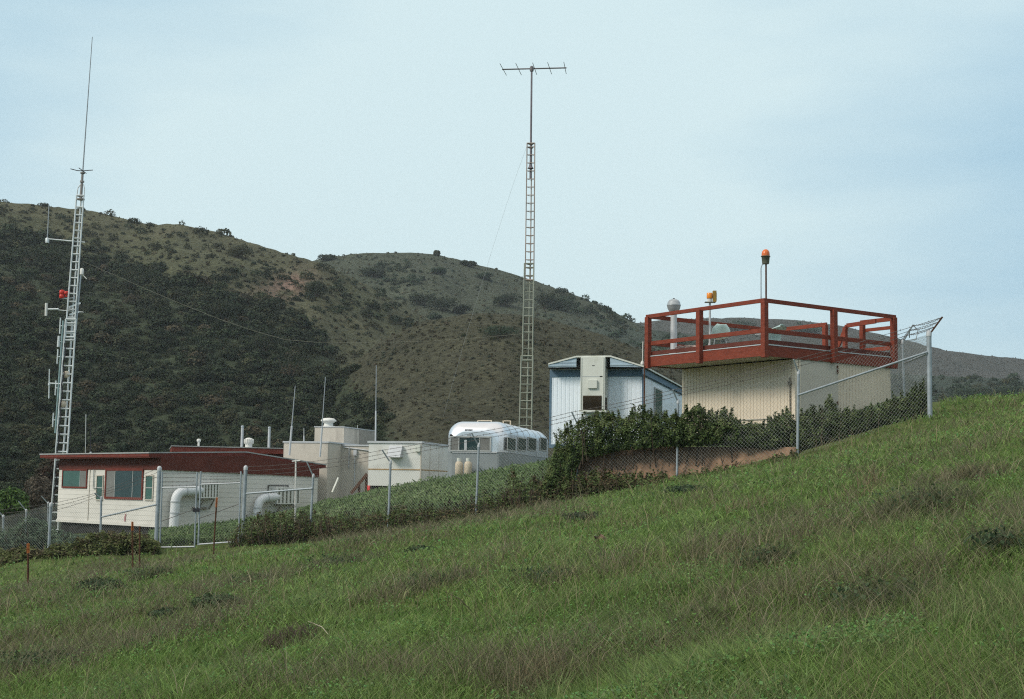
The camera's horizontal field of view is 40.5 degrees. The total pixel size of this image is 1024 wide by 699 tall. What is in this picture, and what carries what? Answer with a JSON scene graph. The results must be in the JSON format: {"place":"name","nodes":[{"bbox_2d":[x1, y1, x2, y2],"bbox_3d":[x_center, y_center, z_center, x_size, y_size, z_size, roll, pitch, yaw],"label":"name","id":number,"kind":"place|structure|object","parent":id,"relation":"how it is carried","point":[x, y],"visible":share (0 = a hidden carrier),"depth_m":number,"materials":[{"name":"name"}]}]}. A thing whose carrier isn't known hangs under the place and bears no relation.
{"place":"outdoors","nodes":[
{"label":"outdoors","id":0,"kind":"place"},
{"bbox_2d":[0,201,1023,539],"bbox_3d":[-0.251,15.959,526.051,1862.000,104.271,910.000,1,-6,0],"label":"hills","id":1,"kind":"structure","parent":0,"point":[476,389],"depth_m":220.39,"materials":[{"name":"green plant"}]},
{"bbox_2d":[17,243,77,263],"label":"shrub","id":2,"kind":"object","parent":1,"relation":"on","point":[47,255],"visible":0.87,"depth_m":237.83,"materials":[{"name":"green plant"}]},
{"bbox_2d":[224,243,253,257],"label":"shrub","id":3,"kind":"object","parent":1,"relation":"on","point":[238,250],"visible":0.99,"depth_m":261.27,"materials":[{"name":"green plant"}]},
{"bbox_2d":[302,280,329,296],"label":"shrub","id":4,"kind":"object","parent":1,"relation":"on","point":[317,288],"visible":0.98,"depth_m":246.23,"materials":[{"name":"green plant"}]},
{"bbox_2d":[358,266,389,276],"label":"shrub","id":5,"kind":"object","parent":1,"relation":"on","point":[374,271],"visible":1,"depth_m":394.52,"materials":[{"name":"green plant"}]},
{"bbox_2d":[406,292,436,305],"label":"shrub","id":6,"kind":"object","parent":1,"relation":"on","point":[417,297],"visible":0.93,"depth_m":357.55,"materials":[{"name":"green plant"}]},
{"bbox_2d":[423,295,460,310],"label":"shrub","id":7,"kind":"object","parent":1,"relation":"on","point":[441,301],"visible":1,"depth_m":351.47,"materials":[{"name":"green plant"}]},
{"bbox_2d":[477,325,524,337],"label":"shrub","id":8,"kind":"object","parent":1,"relation":"on","point":[501,330],"visible":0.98,"depth_m":173.48,"materials":[{"name":"green plant"}]},
{"bbox_2d":[493,292,522,306],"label":"shrub","id":9,"kind":"object","parent":1,"relation":"on","point":[509,298],"visible":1,"depth_m":369.66,"materials":[{"name":"green plant"}]},
{"bbox_2d":[0,199,1023,525],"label":"chaparral","id":10,"kind":"object","parent":1,"relation":"on","point":[30,385],"visible":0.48,"depth_m":184.44,"materials":[{"name":"green plant"}]},
{"bbox_2d":[534,290,557,308],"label":"shrub","id":11,"kind":"object","parent":1,"relation":"on","point":[547,298],"visible":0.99,"depth_m":387.21,"materials":[{"name":"green plant"}]},
{"bbox_2d":[553,295,577,311],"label":"shrub","id":12,"kind":"object","parent":1,"relation":"on","point":[565,303],"visible":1,"depth_m":388.20,"materials":[{"name":"green plant"}]},
{"bbox_2d":[950,385,990,397],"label":"shrub","id":13,"kind":"object","parent":1,"relation":"on","point":[966,391],"visible":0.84,"depth_m":309.45,"materials":[{"name":"green plant"}]},
{"bbox_2d":[0,385,1023,698],"bbox_3d":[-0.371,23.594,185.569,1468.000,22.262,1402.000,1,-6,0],"label":"ground","id":14,"kind":"structure","parent":0,"point":[400,600],"depth_m":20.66,"materials":[{"name":"green plant"}]},
{"bbox_2d":[0,548,13,565],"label":"leafy bush","id":15,"kind":"object","parent":14,"relation":"on","point":[4,558],"visible":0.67,"depth_m":44.59,"materials":[{"name":"green plant"}]},
{"bbox_2d":[0,530,14,554],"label":"leafy bush","id":16,"kind":"object","parent":14,"relation":"on","point":[9,543],"visible":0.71,"depth_m":49.64,"materials":[{"name":"green plant"}]},
{"bbox_2d":[0,485,29,516],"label":"leafy bush","id":17,"kind":"object","parent":14,"relation":"on","point":[9,499],"visible":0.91,"depth_m":76.62,"materials":[{"name":"green plant"}]},
{"bbox_2d":[6,543,48,563],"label":"leafy bush","id":18,"kind":"object","parent":14,"relation":"on","point":[22,551],"visible":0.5,"depth_m":44.39,"materials":[{"name":"green plant"}]},
{"bbox_2d":[8,516,52,551],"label":"leafy bush","id":19,"kind":"object","parent":14,"relation":"on","point":[24,536],"visible":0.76,"depth_m":50.73,"materials":[{"name":"green plant"}]},
{"bbox_2d":[0,496,60,545],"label":"chain link fence","id":20,"kind":"object","parent":14,"relation":"on","point":[2,522],"visible":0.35,"depth_m":62.51,"materials":[{"name":"metal"}]},
{"bbox_2d":[20,474,53,513],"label":"leafy bush","id":21,"kind":"object","parent":14,"relation":"on","point":[44,494],"visible":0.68,"depth_m":78.74,"materials":[{"name":"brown plant"}]},
{"bbox_2d":[34,459,58,490],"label":"leafy bush","id":22,"kind":"object","parent":14,"relation":"on","point":[43,469],"visible":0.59,"depth_m":82.85,"materials":[{"name":"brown plant"}]},
{"bbox_2d":[0,643,96,672],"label":"weed clump","id":23,"kind":"object","parent":14,"relation":"on","point":[34,656],"visible":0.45,"depth_m":14.74,"materials":[{"name":"green plant"}]},
{"bbox_2d":[40,537,85,558],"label":"leafy bush","id":24,"kind":"object","parent":14,"relation":"on","point":[68,549],"visible":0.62,"depth_m":43.86,"materials":[{"name":"green plant"}]},
{"bbox_2d":[45,37,92,529],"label":"lattice tower","id":25,"kind":"structure","parent":14,"relation":"on","point":[64,374],"depth_m":68.35,"materials":[{"name":"silver metal"}]},
{"bbox_2d":[83,261,516,342],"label":"cable","id":26,"kind":"object","parent":25,"relation":"attached to","point":[297,340],"visible":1,"depth_m":68.39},
{"bbox_2d":[46,527,91,546],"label":"leafy bush","id":27,"kind":"object","parent":14,"relation":"on","point":[61,533],"visible":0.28,"depth_m":48.77,"materials":[{"name":"green plant"}]},
{"bbox_2d":[0,466,161,550],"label":"chain link fence","id":28,"kind":"object","parent":14,"relation":"on","point":[157,505],"visible":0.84,"depth_m":45.61,"materials":[{"name":"metal"}]},
{"bbox_2d":[159,472,197,547],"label":"gate leaf","id":29,"kind":"object","parent":28,"relation":"attached to","point":[194,509],"visible":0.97,"depth_m":44.00,"materials":[{"name":"metal"}]},
{"bbox_2d":[77,530,125,556],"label":"leafy bush","id":30,"kind":"object","parent":14,"relation":"on","point":[97,542],"visible":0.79,"depth_m":43.38,"materials":[{"name":"green plant"}]},
{"bbox_2d":[76,576,128,591],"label":"weed clump","id":31,"kind":"object","parent":14,"relation":"on","point":[101,580],"visible":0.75,"depth_m":23.25,"materials":[{"name":"green plant"}]},
{"bbox_2d":[116,529,161,555],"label":"leafy bush","id":32,"kind":"object","parent":14,"relation":"on","point":[148,544],"visible":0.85,"depth_m":42.83,"materials":[{"name":"green plant"}]},
{"bbox_2d":[122,563,178,581],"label":"weed clump","id":33,"kind":"object","parent":14,"relation":"on","point":[155,571],"visible":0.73,"depth_m":25.35,"materials":[{"name":"green plant"}]},
{"bbox_2d":[148,605,186,621],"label":"weed clump","id":34,"kind":"object","parent":14,"relation":"on","point":[169,610],"visible":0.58,"depth_m":17.53,"materials":[{"name":"green plant"}]},
{"bbox_2d":[39,451,326,535],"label":"bungalow","id":35,"kind":"object","parent":14,"relation":"on","point":[83,474],"visible":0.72,"depth_m":60.30,"materials":[{"name":"paint"}]},
{"bbox_2d":[61,469,87,487],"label":"window","id":36,"kind":"structure","parent":35,"relation":"in","point":[71,478],"depth_m":62.73,"materials":[{"name":"teal glass"}]},
{"bbox_2d":[95,475,103,500],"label":"window","id":37,"kind":"structure","parent":35,"relation":"in","point":[99,478],"depth_m":61.08,"materials":[{"name":"green glass"}]},
{"bbox_2d":[104,468,143,499],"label":"window","id":38,"kind":"structure","parent":35,"relation":"in","point":[113,476],"depth_m":59.63,"materials":[{"name":"teal glass"}]},
{"bbox_2d":[144,475,153,500],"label":"window","id":39,"kind":"structure","parent":35,"relation":"in","point":[149,485],"depth_m":58.16,"materials":[{"name":"green glass"}]},
{"bbox_2d":[169,486,203,526],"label":"air duct","id":40,"kind":"object","parent":35,"relation":"attached to","point":[184,492],"visible":0.78,"depth_m":57.69,"materials":[{"name":"grey metal"}]},
{"bbox_2d":[192,483,218,509],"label":"air conditioner","id":41,"kind":"object","parent":35,"relation":"attached to","point":[212,491],"visible":0.62,"depth_m":58.93,"materials":[{"name":"white paint"}]},
{"bbox_2d":[252,493,280,516],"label":"air duct","id":42,"kind":"object","parent":35,"relation":"attached to","point":[260,501],"visible":0.81,"depth_m":60.71,"materials":[{"name":"grey metal"}]},
{"bbox_2d":[268,487,299,514],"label":"air conditioner","id":43,"kind":"object","parent":35,"relation":"attached to","point":[285,500],"visible":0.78,"depth_m":61.66,"materials":[{"name":"white paint"}]},
{"bbox_2d":[190,592,244,609],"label":"weed clump","id":44,"kind":"object","parent":14,"relation":"on","point":[211,596],"visible":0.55,"depth_m":17.77,"materials":[{"name":"green plant"}]},
{"bbox_2d":[169,445,283,456],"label":"back building","id":45,"kind":"structure","parent":14,"relation":"on","point":[278,452],"depth_m":75.56,"materials":[{"name":"red paint"}]},
{"bbox_2d":[226,509,275,547],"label":"bramble","id":46,"kind":"object","parent":14,"relation":"on","point":[253,537],"visible":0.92,"depth_m":42.97,"materials":[{"name":"green plant"}]},
{"bbox_2d":[221,571,283,585],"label":"weed clump","id":47,"kind":"object","parent":14,"relation":"on","point":[243,576],"visible":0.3,"depth_m":21.55,"materials":[{"name":"green plant"}]},
{"bbox_2d":[259,619,319,649],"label":"weed clump","id":48,"kind":"object","parent":14,"relation":"on","point":[294,632],"visible":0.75,"depth_m":13.66,"materials":[{"name":"green plant"}]},
{"bbox_2d":[265,505,314,544],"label":"bramble","id":49,"kind":"object","parent":14,"relation":"on","point":[299,536],"visible":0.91,"depth_m":42.62,"materials":[{"name":"green plant"}]},
{"bbox_2d":[283,426,374,502],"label":"beige block","id":50,"kind":"structure","parent":14,"relation":"on","point":[339,442],"depth_m":66.67,"materials":[{"name":"beige painted stucco"},{"name":"light grey metal"}]},
{"bbox_2d":[304,506,353,540],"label":"bramble","id":51,"kind":"object","parent":14,"relation":"on","point":[319,520],"visible":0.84,"depth_m":41.84,"materials":[{"name":"green plant"}]},
{"bbox_2d":[297,548,386,571],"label":"weed clump","id":52,"kind":"object","parent":14,"relation":"on","point":[335,560],"visible":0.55,"depth_m":22.61,"materials":[{"name":"green plant"}]},
{"bbox_2d":[342,501,395,536],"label":"bramble","id":53,"kind":"object","parent":14,"relation":"on","point":[374,523],"visible":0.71,"depth_m":40.64,"materials":[{"name":"green plant"}]},
{"bbox_2d":[367,441,447,489],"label":"equipment shelter","id":54,"kind":"object","parent":14,"relation":"on","point":[410,457],"visible":0.5,"depth_m":58.15,"materials":[{"name":"white paint"}]},
{"bbox_2d":[388,497,435,529],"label":"bramble","id":55,"kind":"object","parent":14,"relation":"on","point":[417,514],"visible":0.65,"depth_m":39.71,"materials":[{"name":"green plant"}]},
{"bbox_2d":[389,564,475,592],"bbox_3d":[-0.892,2.630,15.921,1.083,0.342,0.890,1,-6,0],"label":"weed clump","id":56,"kind":"object","parent":14,"relation":"on","point":[433,575],"visible":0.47,"depth_m":15.80,"materials":[{"name":"green plant"}]},
{"bbox_2d":[422,494,475,524],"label":"bramble","id":57,"kind":"object","parent":14,"relation":"on","point":[452,513],"visible":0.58,"depth_m":38.80,"materials":[{"name":"green plant"}]},
{"bbox_2d":[467,485,506,517],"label":"bramble","id":58,"kind":"object","parent":14,"relation":"on","point":[489,502],"visible":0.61,"depth_m":38.05,"materials":[{"name":"green plant"}]},
{"bbox_2d":[447,420,547,476],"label":"travel trailer","id":59,"kind":"object","parent":14,"relation":"on","point":[459,429],"visible":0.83,"depth_m":52.28,"materials":[{"name":"metal"}]},
{"bbox_2d":[0,390,1023,698],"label":"broadleaf weeds","id":60,"kind":"object","parent":14,"relation":"on","point":[814,632],"visible":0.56,"depth_m":13.15,"materials":[{"name":"green plant"}]},
{"bbox_2d":[498,468,544,511],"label":"bramble","id":61,"kind":"object","parent":14,"relation":"on","point":[523,495],"visible":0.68,"depth_m":37.27,"materials":[{"name":"green plant"}]},
{"bbox_2d":[147,397,899,545],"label":"ground cover","id":62,"kind":"object","parent":14,"relation":"on","point":[205,529],"visible":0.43,"depth_m":45.25,"materials":[{"name":"green plant"}]},
{"bbox_2d":[500,62,566,427],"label":"lattice tower","id":63,"kind":"structure","parent":14,"relation":"on","point":[530,167],"depth_m":69.25,"materials":[{"name":"galvanised grey steel"},{"name":"weathered steel"}]},
{"bbox_2d":[502,639,584,694],"bbox_3d":[0.198,2.155,9.424,0.613,0.427,0.623,1,-6,0],"label":"grass tussock","id":64,"kind":"object","parent":14,"relation":"on","point":[541,660],"depth_m":9.41,"materials":[{"name":"green plant"}]},
{"bbox_2d":[509,560,583,586],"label":"weed clump","id":65,"kind":"object","parent":14,"relation":"on","point":[542,571],"visible":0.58,"depth_m":14.43,"materials":[{"name":"green plant"}]},
{"bbox_2d":[541,421,573,499],"bbox_3d":[1.206,3.028,36.867,0.897,2.226,1.759,1,-6,0],"label":"hedge shrub","id":66,"kind":"object","parent":14,"relation":"on","point":[560,449],"visible":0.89,"depth_m":36.51,"materials":[{"name":"green plant"}]},
{"bbox_2d":[534,467,585,504],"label":"bramble","id":67,"kind":"object","parent":14,"relation":"on","point":[565,488],"visible":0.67,"depth_m":36.22,"materials":[{"name":"green plant"}]},
{"bbox_2d":[561,511,602,522],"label":"weed clump","id":68,"kind":"object","parent":14,"relation":"on","point":[575,514],"visible":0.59,"depth_m":23.54,"materials":[{"name":"green plant"}]},
{"bbox_2d":[241,317,942,540],"bbox_3d":[0.492,2.686,37.741,21.762,6.306,1.918,-3,-7,32],"label":"chain link fence","id":69,"kind":"object","parent":14,"relation":"on","point":[929,376],"visible":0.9,"depth_m":34.91,"materials":[{"name":"metal"}]},
{"bbox_2d":[196,471,241,544],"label":"gate leaf","id":70,"kind":"object","parent":69,"relation":"hanging from","point":[219,484],"visible":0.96,"depth_m":43.79,"materials":[{"name":"metal"}]},
{"bbox_2d":[575,466,632,496],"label":"bramble","id":71,"kind":"object","parent":14,"relation":"on","point":[613,483],"visible":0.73,"depth_m":35.57,"materials":[{"name":"green plant"}]},
{"bbox_2d":[548,355,681,452],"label":"office trailer","id":72,"kind":"object","parent":14,"relation":"on","point":[578,383],"visible":0.5,"depth_m":44.39,"materials":[{"name":"white metal"}]},
{"bbox_2d":[625,468,680,489],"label":"bramble","id":73,"kind":"object","parent":14,"relation":"on","point":[641,478],"visible":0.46,"depth_m":34.94,"materials":[{"name":"green plant"}]},
{"bbox_2d":[578,447,795,486],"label":"earth bank","id":74,"kind":"structure","parent":14,"relation":"on","point":[665,460],"depth_m":35.27,"materials":[{"name":"brown soil"}]},
{"bbox_2d":[564,410,601,480],"bbox_3d":[1.918,2.535,36.424,1.147,1.915,1.657,1,-6,0],"label":"hedge shrub","id":75,"kind":"object","parent":74,"relation":"on","point":[584,445],"visible":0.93,"depth_m":36.12,"materials":[{"name":"green plant"}]},
{"bbox_2d":[593,408,630,473],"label":"hedge shrub","id":76,"kind":"object","parent":74,"relation":"on","point":[607,444],"visible":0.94,"depth_m":35.75,"materials":[{"name":"green plant"}]},
{"bbox_2d":[622,404,657,468],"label":"hedge shrub","id":77,"kind":"object","parent":74,"relation":"on","point":[643,428],"visible":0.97,"depth_m":35.35,"materials":[{"name":"green plant"}]},
{"bbox_2d":[649,408,684,467],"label":"hedge shrub","id":78,"kind":"object","parent":74,"relation":"on","point":[666,430],"visible":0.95,"depth_m":34.96,"materials":[{"name":"green plant"}]},
{"bbox_2d":[675,403,714,465],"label":"hedge shrub","id":79,"kind":"object","parent":74,"relation":"on","point":[690,435],"visible":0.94,"depth_m":34.59,"materials":[{"name":"green plant"}]},
{"bbox_2d":[706,406,742,464],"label":"hedge shrub","id":80,"kind":"object","parent":74,"relation":"on","point":[720,425],"visible":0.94,"depth_m":34.26,"materials":[{"name":"green plant"}]},
{"bbox_2d":[734,418,771,455],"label":"hedge shrub","id":81,"kind":"object","parent":74,"relation":"on","point":[752,437],"visible":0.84,"depth_m":33.99,"materials":[{"name":"green plant"}]},
{"bbox_2d":[763,406,795,449],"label":"hedge shrub","id":82,"kind":"object","parent":74,"relation":"on","point":[788,425],"visible":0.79,"depth_m":33.83,"materials":[{"name":"green plant"}]},
{"bbox_2d":[661,481,712,494],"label":"weed clump","id":83,"kind":"object","parent":14,"relation":"on","point":[679,488],"visible":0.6,"depth_m":24.03,"materials":[{"name":"green plant"}]},
{"bbox_2d":[672,601,736,628],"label":"weed clump","id":84,"kind":"object","parent":14,"relation":"on","point":[716,609],"visible":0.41,"depth_m":10.15,"materials":[{"name":"green plant"}]},
{"bbox_2d":[710,489,786,516],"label":"grass tussock","id":85,"kind":"object","parent":14,"relation":"on","point":[741,504],"depth_m":17.48,"materials":[{"name":"green plant"}]},
{"bbox_2d":[722,536,805,572],"bbox_3d":[2.243,1.825,12.313,0.778,0.380,0.682,1,-6,0],"label":"weed clump","id":86,"kind":"object","parent":14,"relation":"on","point":[760,554],"visible":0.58,"depth_m":12.27,"materials":[{"name":"green plant"}]},
{"bbox_2d":[644,298,897,435],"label":"deck shed","id":87,"kind":"structure","parent":14,"relation":"on","point":[699,363],"depth_m":39.18,"materials":[{"name":"beige"}]},
{"bbox_2d":[667,298,680,353],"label":"mushroom vent","id":88,"kind":"object","parent":87,"relation":"on","point":[673,304],"visible":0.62,"depth_m":41.26,"materials":[{"name":"grey metal"}]},
{"bbox_2d":[704,291,716,349],"bbox_3d":[5.690,-0.796,39.808,0.337,1.783,0.183,1,-6,0],"label":"warning lamp","id":89,"kind":"object","parent":87,"relation":"on","point":[712,297],"visible":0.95,"depth_m":39.80,"materials":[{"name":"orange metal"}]},
{"bbox_2d":[707,324,729,349],"bbox_3d":[5.901,-0.310,39.717,0.580,0.811,0.613,3,-6,-16],"label":"shell chair","id":90,"kind":"object","parent":87,"relation":"on","point":[720,328],"visible":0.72,"depth_m":39.50,"materials":[{"name":"white plastic"}]},
{"bbox_2d":[760,249,769,298],"bbox_3d":[6.884,-1.418,37.737,0.273,2.643,0.260,1,-6,0],"label":"beacon","id":91,"kind":"object","parent":87,"relation":"on","point":[765,254],"visible":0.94,"depth_m":37.77,"materials":[{"name":"metal"}]},
{"bbox_2d":[755,324,786,344],"bbox_3d":[7.151,-0.316,38.222,0.580,0.714,0.796,6,-7,-40],"label":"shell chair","id":92,"kind":"object","parent":87,"relation":"on","point":[777,337],"visible":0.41,"depth_m":38.19,"materials":[{"name":"white plastic"}]},
{"bbox_2d":[798,359,839,422],"bbox_3d":[8.485,1.436,38.343,1.631,2.398,0.049,5,-7,-35],"label":"door","id":93,"kind":"structure","parent":87,"relation":"in","point":[804,369],"depth_m":38.37,"materials":[{"name":"beige"}]},
{"bbox_2d":[789,404,823,451],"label":"hedge shrub","id":94,"kind":"object","parent":14,"relation":"on","point":[806,430],"visible":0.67,"depth_m":33.81,"materials":[{"name":"green plant"}]},
{"bbox_2d":[814,394,844,446],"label":"hedge shrub","id":95,"kind":"object","parent":14,"relation":"on","point":[829,415],"visible":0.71,"depth_m":33.82,"materials":[{"name":"green plant"}]},
{"bbox_2d":[814,478,893,510],"bbox_3d":[3.986,1.719,16.298,0.874,0.466,0.762,4,-7,-28],"label":"grass tussock","id":96,"kind":"object","parent":14,"relation":"on","point":[853,491],"depth_m":16.32,"materials":[{"name":"green plant"}]},
{"bbox_2d":[836,404,874,438],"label":"hedge shrub","id":97,"kind":"object","parent":14,"relation":"on","point":[851,420],"visible":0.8,"depth_m":33.75,"materials":[{"name":"green plant"}]},
{"bbox_2d":[851,460,893,488],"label":"grass tussock","id":98,"kind":"object","parent":14,"relation":"on","point":[867,475],"depth_m":17.21,"materials":[{"name":"plant"}]},
{"bbox_2d":[808,569,947,624],"bbox_3d":[2.528,1.727,9.655,0.988,0.407,0.889,1,-6,0],"label":"weed clump","id":99,"kind":"object","parent":14,"relation":"on","point":[863,590],"visible":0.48,"depth_m":9.60,"materials":[{"name":"green plant"}]},
{"bbox_2d":[866,390,902,429],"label":"hedge shrub","id":100,"kind":"object","parent":14,"relation":"on","point":[877,423],"visible":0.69,"depth_m":33.74,"materials":[{"name":"green plant"}]},
{"bbox_2d":[893,377,926,422],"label":"hedge shrub","id":101,"kind":"object","parent":14,"relation":"on","point":[905,412],"visible":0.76,"depth_m":33.73,"materials":[{"name":"green plant"}]},
{"bbox_2d":[889,318,939,412],"bbox_3d":[11.595,0.946,40.626,0.486,3.229,15.353,0,-6,11],"label":"chain link fence","id":102,"kind":"object","parent":14,"relation":"on","point":[902,340],"visible":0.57,"depth_m":39.09,"materials":[{"name":"metal"}]},
{"bbox_2d":[864,475,985,521],"bbox_3d":[4.208,1.521,14.092,1.262,0.512,1.075,1,-6,0],"label":"weed clump","id":103,"kind":"object","parent":14,"relation":"on","point":[930,494],"visible":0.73,"depth_m":14.01,"materials":[{"name":"green plant"}]},
{"bbox_2d":[930,458,1016,483],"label":"weed clump","id":104,"kind":"object","parent":14,"relation":"on","point":[970,472],"visible":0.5,"depth_m":16.36,"materials":[{"name":"green plant"}]},
{"bbox_2d":[953,520,1023,563],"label":"weed clump","id":105,"kind":"object","parent":14,"relation":"on","point":[985,539],"visible":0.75,"depth_m":10.55,"materials":[{"name":"green plant"}]},
{"bbox_2d":[0,0,1023,358],"label":"sky","id":106,"kind":"structure","parent":0,"point":[874,149],"materials":[{"name":"blue"}]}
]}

